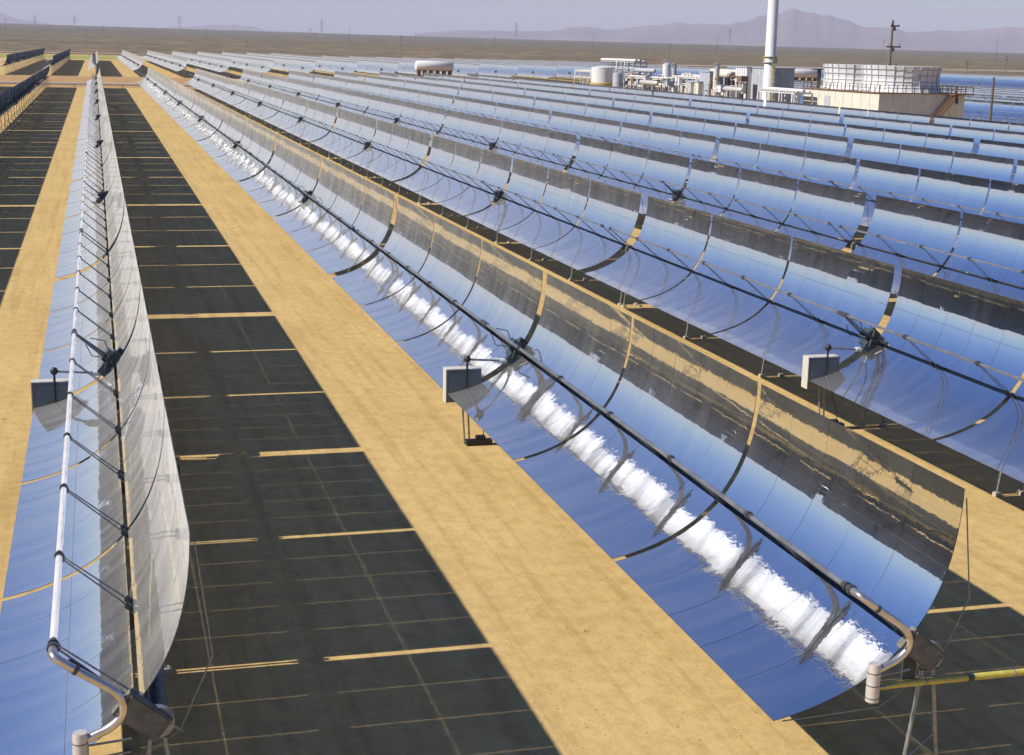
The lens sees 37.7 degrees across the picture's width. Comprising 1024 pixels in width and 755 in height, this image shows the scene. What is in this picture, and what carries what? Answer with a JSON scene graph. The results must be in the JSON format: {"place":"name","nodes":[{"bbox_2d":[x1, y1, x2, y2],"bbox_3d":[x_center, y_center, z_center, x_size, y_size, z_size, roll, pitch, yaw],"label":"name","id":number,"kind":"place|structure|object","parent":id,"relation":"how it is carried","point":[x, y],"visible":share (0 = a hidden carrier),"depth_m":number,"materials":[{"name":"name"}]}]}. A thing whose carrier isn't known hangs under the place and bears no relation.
{"place":"outdoors","nodes":[
{"label":"outdoors","id":0,"kind":"place"},
{"bbox_2d":[0,13,317,32],"bbox_3d":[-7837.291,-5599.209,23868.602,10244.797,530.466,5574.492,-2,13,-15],"label":"hills","id":1,"kind":"structure","parent":0,"point":[10,19],"depth_m":24624.05,"materials":[{"name":"grey stone"}]},
{"bbox_2d":[0,23,1023,754],"bbox_3d":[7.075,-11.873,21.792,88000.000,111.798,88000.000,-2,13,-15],"label":"ground","id":2,"kind":"structure","parent":0,"point":[190,201],"depth_m":42.18,"materials":[{"name":"beige sand"}]},
{"bbox_2d":[0,90,11,141],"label":"solar collector","id":3,"kind":"object","parent":2,"relation":"on","point":[4,97],"visible":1,"depth_m":200.53,"materials":[{"name":"paint"}]},
{"bbox_2d":[1,80,26,128],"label":"solar collector","id":4,"kind":"object","parent":2,"relation":"on","point":[16,91],"visible":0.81,"depth_m":230.07,"materials":[{"name":"paint"}]},
{"bbox_2d":[20,74,37,109],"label":"solar collector","id":5,"kind":"object","parent":2,"relation":"on","point":[29,84],"visible":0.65,"depth_m":279.83,"materials":[{"name":"paint"}]},
{"bbox_2d":[31,367,90,462],"bbox_3d":[-13.576,1.138,45.356,1.736,3.040,0.625,-2,13,-15],"label":"control cabinet","id":6,"kind":"object","parent":2,"relation":"on","point":[44,392],"visible":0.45,"depth_m":44.95,"materials":[{"name":"white metal"}]},
{"bbox_2d":[71,107,111,181],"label":"solar collector","id":7,"kind":"object","parent":2,"relation":"on","point":[100,153],"visible":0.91,"depth_m":134.21,"materials":[{"name":"paint"}]},
{"bbox_2d":[55,135,128,293],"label":"solar collector","id":8,"kind":"object","parent":2,"relation":"on","point":[88,193],"visible":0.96,"depth_m":84.35,"materials":[{"name":"paint"}]},
{"bbox_2d":[78,92,106,139],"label":"solar collector","id":9,"kind":"object","parent":2,"relation":"on","point":[97,118],"visible":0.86,"depth_m":183.40,"materials":[{"name":"paint"}]},
{"bbox_2d":[81,82,103,117],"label":"solar collector","id":10,"kind":"object","parent":2,"relation":"on","point":[97,101],"visible":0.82,"depth_m":232.29,"materials":[{"name":"paint"}]},
{"bbox_2d":[0,54,193,60],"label":"road","id":11,"kind":"structure","parent":2,"relation":"on","point":[75,57],"depth_m":882.90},
{"bbox_2d":[0,197,213,754],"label":"solar collector","id":12,"kind":"object","parent":2,"relation":"on","point":[44,657],"visible":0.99,"depth_m":29.42,"materials":[{"name":"paint"}]},
{"bbox_2d":[0,81,285,87],"bbox_3d":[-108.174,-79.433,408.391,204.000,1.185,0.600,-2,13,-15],"label":"road","id":13,"kind":"structure","parent":2,"relation":"on","point":[117,84],"depth_m":405.95,"materials":[{"name":"soil"}]},
{"bbox_2d":[142,71,163,93],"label":"solar collector","id":14,"kind":"object","parent":2,"relation":"on","point":[151,87],"visible":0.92,"depth_m":331.48,"materials":[{"name":"silver glass"}]},
{"bbox_2d":[149,76,176,103],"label":"solar collector","id":15,"kind":"object","parent":2,"relation":"on","point":[161,96],"visible":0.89,"depth_m":283.61,"materials":[{"name":"paint"}]},
{"bbox_2d":[159,83,194,118],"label":"solar collector","id":16,"kind":"object","parent":2,"relation":"on","point":[173,107],"visible":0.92,"depth_m":235.12,"materials":[{"name":"paint"}]},
{"bbox_2d":[184,68,208,91],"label":"solar collector","id":17,"kind":"object","parent":2,"relation":"on","point":[196,81],"visible":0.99,"depth_m":383.93,"materials":[{"name":"silver glass"}]},
{"bbox_2d":[174,92,224,140],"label":"solar collector","id":18,"kind":"object","parent":2,"relation":"on","point":[197,116],"visible":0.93,"depth_m":186.61,"materials":[{"name":"paint"}]},
{"bbox_2d":[197,72,225,97],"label":"solar collector","id":19,"kind":"object","parent":2,"relation":"on","point":[211,86],"visible":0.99,"depth_m":335.33,"materials":[{"name":"silver glass"}]},
{"bbox_2d":[210,57,230,76],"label":"solar collector","id":20,"kind":"object","parent":2,"relation":"on","point":[220,67],"visible":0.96,"depth_m":466.44,"materials":[{"name":"silver glass"}]},
{"bbox_2d":[211,77,249,114],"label":"solar collector","id":21,"kind":"object","parent":2,"relation":"on","point":[229,94],"visible":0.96,"depth_m":286.91,"materials":[{"name":"paint"}]},
{"bbox_2d":[197,107,276,190],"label":"solar collector","id":22,"kind":"object","parent":2,"relation":"on","point":[226,142],"visible":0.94,"depth_m":137.90,"materials":[{"name":"paint"}]},
{"bbox_2d":[236,57,256,73],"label":"solar collector","id":23,"kind":"object","parent":2,"relation":"on","point":[246,60],"visible":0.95,"depth_m":517.65,"materials":[{"name":"silver glass"}]},
{"bbox_2d":[237,69,261,84],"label":"solar collector","id":24,"kind":"object","parent":2,"relation":"on","point":[247,76],"visible":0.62,"depth_m":386.34,"materials":[{"name":"silver glass"}]},
{"bbox_2d":[232,84,283,131],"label":"solar collector","id":25,"kind":"object","parent":2,"relation":"on","point":[251,102],"visible":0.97,"depth_m":238.69,"materials":[{"name":"paint"}]},
{"bbox_2d":[249,58,273,74],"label":"solar collector","id":26,"kind":"object","parent":2,"relation":"on","point":[260,64],"visible":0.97,"depth_m":468.99,"materials":[{"name":"silver glass"}]},
{"bbox_2d":[254,73,286,91],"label":"solar collector","id":27,"kind":"object","parent":2,"relation":"on","point":[266,81],"visible":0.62,"depth_m":338.38,"materials":[{"name":"silver glass"}]},
{"bbox_2d":[272,57,294,73],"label":"solar collector","id":28,"kind":"object","parent":2,"relation":"on","point":[287,65],"visible":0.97,"depth_m":521.51,"materials":[{"name":"silver glass"}]},
{"bbox_2d":[281,70,313,86],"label":"solar collector","id":29,"kind":"object","parent":2,"relation":"on","point":[305,76],"visible":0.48,"depth_m":388.73,"materials":[{"name":"silver glass"}]},
{"bbox_2d":[278,78,321,103],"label":"solar collector","id":30,"kind":"object","parent":2,"relation":"on","point":[293,87],"visible":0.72,"depth_m":290.20,"materials":[{"name":"paint"}]},
{"bbox_2d":[264,94,337,157],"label":"solar collector","id":31,"kind":"object","parent":2,"relation":"on","point":[315,129],"visible":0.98,"depth_m":190.20,"materials":[{"name":"paint"}]},
{"bbox_2d":[286,59,315,77],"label":"solar collector","id":32,"kind":"object","parent":2,"relation":"on","point":[308,65],"visible":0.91,"depth_m":473.21,"materials":[{"name":"silver glass"}]},
{"bbox_2d":[237,134,396,302],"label":"solar collector","id":33,"kind":"object","parent":2,"relation":"on","point":[334,223],"visible":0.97,"depth_m":87.61,"materials":[{"name":"paint"}]},
{"bbox_2d":[305,58,332,75],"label":"solar collector","id":34,"kind":"object","parent":2,"relation":"on","point":[319,65],"visible":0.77,"depth_m":520.08,"materials":[{"name":"silver glass"}]},
{"bbox_2d":[306,74,345,97],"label":"solar collector","id":35,"kind":"object","parent":2,"relation":"on","point":[336,82],"visible":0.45,"depth_m":341.79,"materials":[{"name":"silver glass"}]},
{"bbox_2d":[313,85,370,128],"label":"solar collector","id":36,"kind":"object","parent":2,"relation":"on","point":[353,99],"visible":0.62,"depth_m":241.49,"materials":[{"name":"paint"}]},
{"bbox_2d":[326,60,357,76],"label":"solar collector","id":37,"kind":"object","parent":2,"relation":"on","point":[351,66],"visible":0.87,"depth_m":477.55,"materials":[{"name":"silver glass"}]},
{"bbox_2d":[334,71,364,89],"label":"solar collector","id":38,"kind":"object","parent":2,"relation":"on","point":[353,76],"visible":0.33,"depth_m":391.63,"materials":[{"name":"silver glass"}]},
{"bbox_2d":[338,79,389,111],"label":"solar collector","id":39,"kind":"object","parent":2,"relation":"on","point":[354,85],"visible":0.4,"depth_m":293.15,"materials":[{"name":"paint"}]},
{"bbox_2d":[310,108,431,203],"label":"solar collector","id":40,"kind":"object","parent":2,"relation":"on","point":[360,140],"visible":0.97,"depth_m":141.25,"materials":[{"name":"paint"}]},
{"bbox_2d":[363,61,398,75],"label":"solar collector","id":41,"kind":"object","parent":2,"relation":"on","point":[375,65],"visible":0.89,"depth_m":482.29,"materials":[{"name":"silver glass"}]},
{"bbox_2d":[365,75,404,97],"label":"solar collector","id":42,"kind":"object","parent":2,"relation":"on","point":[387,81],"visible":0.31,"depth_m":344.53,"materials":[{"name":"silver glass"}]},
{"bbox_2d":[379,72,414,87],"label":"solar collector","id":43,"kind":"object","parent":2,"relation":"on","point":[397,76],"visible":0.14,"depth_m":395.70,"materials":[{"name":"silver glass"}]},
{"bbox_2d":[357,95,445,152],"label":"solar collector","id":44,"kind":"object","parent":2,"relation":"on","point":[422,114],"visible":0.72,"depth_m":193.68,"materials":[{"name":"paint"}]},
{"bbox_2d":[379,86,453,130],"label":"solar collector","id":45,"kind":"object","parent":2,"relation":"on","point":[434,99],"visible":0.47,"depth_m":244.74,"materials":[{"name":"paint"}]},
{"bbox_2d":[404,80,457,106],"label":"solar collector","id":46,"kind":"object","parent":2,"relation":"on","point":[443,89],"visible":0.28,"depth_m":296.69,"materials":[{"name":"paint"}]},
{"bbox_2d":[415,61,453,78],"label":"horizontal tank","id":47,"kind":"object","parent":2,"relation":"on","point":[432,66],"visible":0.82,"depth_m":455.56,"materials":[{"name":"white metal"}]},
{"bbox_2d":[415,76,461,94],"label":"solar collector","id":48,"kind":"object","parent":2,"relation":"on","point":[449,82],"visible":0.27,"depth_m":346.96,"materials":[{"name":"silver glass"}]},
{"bbox_2d":[422,73,463,85],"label":"solar collector","id":49,"kind":"object","parent":2,"relation":"on","point":[451,77],"visible":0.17,"depth_m":398.99,"materials":[{"name":"silver glass"}]},
{"bbox_2d":[440,63,478,75],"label":"solar collector","id":50,"kind":"object","parent":2,"relation":"on","point":[465,69],"visible":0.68,"depth_m":480.78,"materials":[{"name":"silver glass"}]},
{"bbox_2d":[443,355,497,445],"bbox_3d":[-1.329,0.738,48.486,1.736,3.040,0.625,-2,13,-15],"label":"control cabinet","id":51,"kind":"object","parent":2,"relation":"on","point":[457,378],"visible":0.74,"depth_m":48.15,"materials":[{"name":"white metal"}]},
{"bbox_2d":[464,73,512,85],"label":"solar collector","id":52,"kind":"object","parent":2,"relation":"on","point":[490,77],"visible":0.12,"depth_m":402.44,"materials":[{"name":"silver glass"}]},
{"bbox_2d":[461,77,517,90],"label":"solar collector","id":53,"kind":"object","parent":2,"relation":"on","point":[493,81],"visible":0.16,"depth_m":351.11,"materials":[{"name":"silver glass"}]},
{"bbox_2d":[457,81,523,103],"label":"solar collector","id":54,"kind":"object","parent":2,"relation":"on","point":[498,88],"visible":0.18,"depth_m":299.91,"materials":[{"name":"paint"}]},
{"bbox_2d":[450,87,534,120],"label":"solar collector","id":55,"kind":"object","parent":2,"relation":"on","point":[514,99],"visible":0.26,"depth_m":248.48,"materials":[{"name":"paint"}]},
{"bbox_2d":[439,96,550,157],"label":"solar collector","id":56,"kind":"object","parent":2,"relation":"on","point":[519,115],"visible":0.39,"depth_m":196.88,"materials":[{"name":"paint"}]},
{"bbox_2d":[475,63,518,76],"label":"solar collector","id":57,"kind":"object","parent":2,"relation":"on","point":[506,68],"visible":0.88,"depth_m":489.37,"materials":[{"name":"silver glass"}]},
{"bbox_2d":[429,110,577,192],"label":"solar collector","id":58,"kind":"object","parent":2,"relation":"on","point":[558,142],"visible":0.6,"depth_m":144.74,"materials":[{"name":"paint"}]},
{"bbox_2d":[394,135,643,305],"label":"solar collector","id":59,"kind":"object","parent":2,"relation":"on","point":[590,239],"visible":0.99,"depth_m":91.17,"materials":[{"name":"paint"}]},
{"bbox_2d":[514,64,556,80],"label":"solar collector","id":60,"kind":"object","parent":2,"relation":"on","point":[552,70],"visible":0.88,"depth_m":491.31,"materials":[{"name":"silver glass"}]},
{"bbox_2d":[514,78,572,90],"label":"solar collector","id":61,"kind":"object","parent":2,"relation":"on","point":[551,83],"visible":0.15,"depth_m":354.23,"materials":[{"name":"silver glass"}]},
{"bbox_2d":[519,82,589,101],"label":"solar collector","id":62,"kind":"object","parent":2,"relation":"on","point":[580,91],"visible":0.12,"depth_m":303.18,"materials":[{"name":"paint"}]},
{"bbox_2d":[519,88,613,116],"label":"solar collector","id":63,"kind":"object","parent":2,"relation":"on","point":[588,99],"visible":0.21,"depth_m":252.03,"materials":[{"name":"paint"}]},
{"bbox_2d":[546,64,591,82],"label":"solar collector","id":64,"kind":"object","parent":2,"relation":"on","point":[566,72],"visible":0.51,"depth_m":499.11,"materials":[{"name":"silver glass"}]},
{"bbox_2d":[527,97,650,141],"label":"solar collector","id":65,"kind":"object","parent":2,"relation":"on","point":[639,117],"visible":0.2,"depth_m":200.42,"materials":[{"name":"paint"}]},
{"bbox_2d":[590,63,613,90],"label":"storage tank","id":66,"kind":"object","parent":2,"relation":"on","point":[602,75],"visible":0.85,"depth_m":359.33,"materials":[{"name":"white metal"}]},
{"bbox_2d":[574,83,652,106],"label":"solar collector","id":67,"kind":"object","parent":2,"relation":"on","point":[616,89],"visible":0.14,"depth_m":306.61,"materials":[{"name":"paint"}]},
{"bbox_2d":[612,69,623,86],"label":"storage tank","id":68,"kind":"object","parent":2,"relation":"on","point":[617,79],"visible":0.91,"depth_m":338.31,"materials":[{"name":"white metal"}]},
{"bbox_2d":[600,58,646,88],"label":"pipe rack","id":69,"kind":"object","parent":2,"relation":"on","point":[628,67],"visible":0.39,"depth_m":361.30,"materials":[{"name":"white metal"}]},
{"bbox_2d":[533,111,716,182],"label":"solar collector","id":70,"kind":"object","parent":2,"relation":"on","point":[696,143],"visible":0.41,"depth_m":148.21,"materials":[{"name":"paint"}]},
{"bbox_2d":[585,89,689,114],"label":"solar collector","id":71,"kind":"object","parent":2,"relation":"on","point":[673,101],"visible":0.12,"depth_m":255.09,"materials":[{"name":"paint"}]},
{"bbox_2d":[623,75,674,90],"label":"pipe rack","id":72,"kind":"object","parent":2,"relation":"on","point":[653,78],"visible":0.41,"depth_m":331.09,"materials":[{"name":"white metal"}]},
{"bbox_2d":[331,197,969,754],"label":"solar collector","id":73,"kind":"object","parent":2,"relation":"on","point":[839,589],"visible":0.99,"depth_m":33.14,"materials":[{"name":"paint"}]},
{"bbox_2d":[605,98,747,138],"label":"solar collector","id":74,"kind":"object","parent":2,"relation":"on","point":[715,114],"visible":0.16,"depth_m":203.79,"materials":[{"name":"paint"}]},
{"bbox_2d":[653,66,706,76],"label":"solar collector","id":75,"kind":"object","parent":2,"relation":"on","point":[687,70],"visible":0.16,"depth_m":501.79,"materials":[{"name":"silver glass"}]},
{"bbox_2d":[546,136,868,272],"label":"solar collector","id":76,"kind":"object","parent":2,"relation":"on","point":[842,203],"visible":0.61,"depth_m":94.95,"materials":[{"name":"paint"}]},
{"bbox_2d":[654,90,763,123],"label":"solar collector","id":77,"kind":"object","parent":2,"relation":"on","point":[734,100],"visible":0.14,"depth_m":258.63,"materials":[{"name":"paint"}]},
{"bbox_2d":[698,71,733,99],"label":"equipment shed","id":78,"kind":"structure","parent":2,"relation":"on","point":[705,76],"depth_m":292.51,"materials":[{"name":"grey paint"}]},
{"bbox_2d":[735,66,752,98],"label":"boiler house","id":79,"kind":"structure","parent":2,"relation":"on","point":[743,70],"depth_m":277.75,"materials":[{"name":"white paint"}]},
{"bbox_2d":[644,112,848,178],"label":"solar collector","id":80,"kind":"object","parent":2,"relation":"on","point":[824,143],"visible":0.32,"depth_m":151.99,"materials":[{"name":"paint"}]},
{"bbox_2d":[691,99,840,139],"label":"solar collector","id":81,"kind":"object","parent":2,"relation":"on","point":[799,114],"visible":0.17,"depth_m":207.44,"materials":[{"name":"paint"}]},
{"bbox_2d":[762,0,778,106],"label":"smoke stack","id":82,"kind":"object","parent":2,"relation":"on","point":[770,59],"visible":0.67,"depth_m":268.22,"materials":[{"name":"white paint"}]},
{"bbox_2d":[757,87,812,103],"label":"pipe rack","id":83,"kind":"object","parent":2,"relation":"on","point":[787,91],"visible":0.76,"depth_m":254.52,"materials":[{"name":"white metal"}]},
{"bbox_2d":[585,196,1023,496],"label":"solar collector","id":84,"kind":"object","parent":2,"relation":"on","point":[928,378],"visible":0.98,"depth_m":52.97,"materials":[{"name":"paint"}]},
{"bbox_2d":[794,69,816,81],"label":"horizontal tank","id":85,"kind":"object","parent":2,"relation":"on","point":[804,74],"visible":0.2,"depth_m":493.11,"materials":[{"name":"white metal"}]},
{"bbox_2d":[801,344,853,426],"bbox_3d":[10.883,0.310,51.737,1.736,3.040,0.625,-2,13,-15],"label":"control cabinet","id":86,"kind":"object","parent":2,"relation":"on","point":[816,366],"visible":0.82,"depth_m":51.39,"materials":[{"name":"white metal"}]},
{"bbox_2d":[756,100,930,141],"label":"solar collector","id":87,"kind":"object","parent":2,"relation":"on","point":[876,114],"visible":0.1,"depth_m":210.71,"materials":[{"name":"paint"}]},
{"bbox_2d":[685,137,1023,272],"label":"solar collector","id":88,"kind":"object","parent":2,"relation":"on","point":[954,187],"visible":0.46,"depth_m":101.63,"materials":[{"name":"paint"}]},
{"bbox_2d":[735,113,974,172],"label":"solar collector","id":89,"kind":"object","parent":2,"relation":"on","point":[945,142],"visible":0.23,"depth_m":155.39,"materials":[{"name":"paint"}]},
{"bbox_2d":[802,64,973,135],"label":"cooling tower","id":90,"kind":"structure","parent":2,"relation":"on","point":[907,89],"depth_m":233.85,"materials":[{"name":"metal"}]},
{"bbox_2d":[838,195,1023,321],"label":"solar collector","id":91,"kind":"object","parent":2,"relation":"on","point":[1004,238],"visible":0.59,"depth_m":71.00,"materials":[{"name":"paint"}]},
{"bbox_2d":[842,114,1023,153],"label":"solar collector","id":92,"kind":"object","parent":2,"relation":"on","point":[977,134],"visible":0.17,"depth_m":165.49,"materials":[{"name":"paint"}]},
{"bbox_2d":[843,138,1023,213],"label":"solar collector","id":93,"kind":"object","parent":2,"relation":"on","point":[981,166],"visible":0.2,"depth_m":118.91,"materials":[{"name":"paint"}]},
{"bbox_2d":[880,668,1023,689],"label":"crossover pipe","id":94,"kind":"object","parent":2,"relation":"on","point":[968,677],"visible":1,"depth_m":25.36,"materials":[{"name":"metal"}]},
{"bbox_2d":[939,74,981,86],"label":"solar collector","id":95,"kind":"object","parent":2,"relation":"on","point":[960,80],"visible":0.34,"depth_m":482.52,"materials":[{"name":"silver glass"}]},
{"bbox_2d":[934,116,1023,153],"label":"solar collector","id":96,"kind":"object","parent":2,"relation":"on","point":[987,124],"visible":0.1,"depth_m":180.20,"materials":[{"name":"paint"}]},
{"bbox_2d":[963,99,1023,124],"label":"solar collector","id":97,"kind":"object","parent":2,"relation":"on","point":[1004,112],"visible":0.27,"depth_m":263.69,"materials":[{"name":"silver glass"}]},
{"bbox_2d":[964,96,1023,124],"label":"solar collector","id":98,"kind":"object","parent":2,"relation":"on","point":[995,99],"visible":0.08,"depth_m":285.72,"materials":[{"name":"silver glass"}]},
{"bbox_2d":[978,139,1023,182],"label":"solar collector","id":99,"kind":"object","parent":2,"relation":"on","point":[1014,151],"visible":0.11,"depth_m":131.90,"materials":[{"name":"paint"}]},
{"bbox_2d":[978,76,1023,89],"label":"solar collector","id":100,"kind":"object","parent":2,"relation":"on","point":[1015,82],"visible":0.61,"depth_m":459.21,"materials":[{"name":"silver glass"}]},
{"bbox_2d":[0,51,1023,71],"bbox_3d":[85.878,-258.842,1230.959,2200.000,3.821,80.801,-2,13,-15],"label":"path","id":101,"kind":"structure","parent":0,"point":[649,64],"depth_m":1266.30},
{"bbox_2d":[0,0,1023,35],"label":"sky","id":102,"kind":"structure","parent":0,"point":[365,17],"materials":[{"name":"blue"}]},
{"bbox_2d":[412,8,1023,52],"bbox_3d":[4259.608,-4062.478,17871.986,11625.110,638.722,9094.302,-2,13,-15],"label":"mountains","id":103,"kind":"structure","parent":0,"point":[796,28],"depth_m":17480.35,"materials":[{"name":"grey stone"}]},
{"bbox_2d":[750,67,795,107],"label":"boiler house","id":104,"kind":"structure","parent":0,"point":[784,77],"depth_m":273.51,"materials":[{"name":"grey paint"}]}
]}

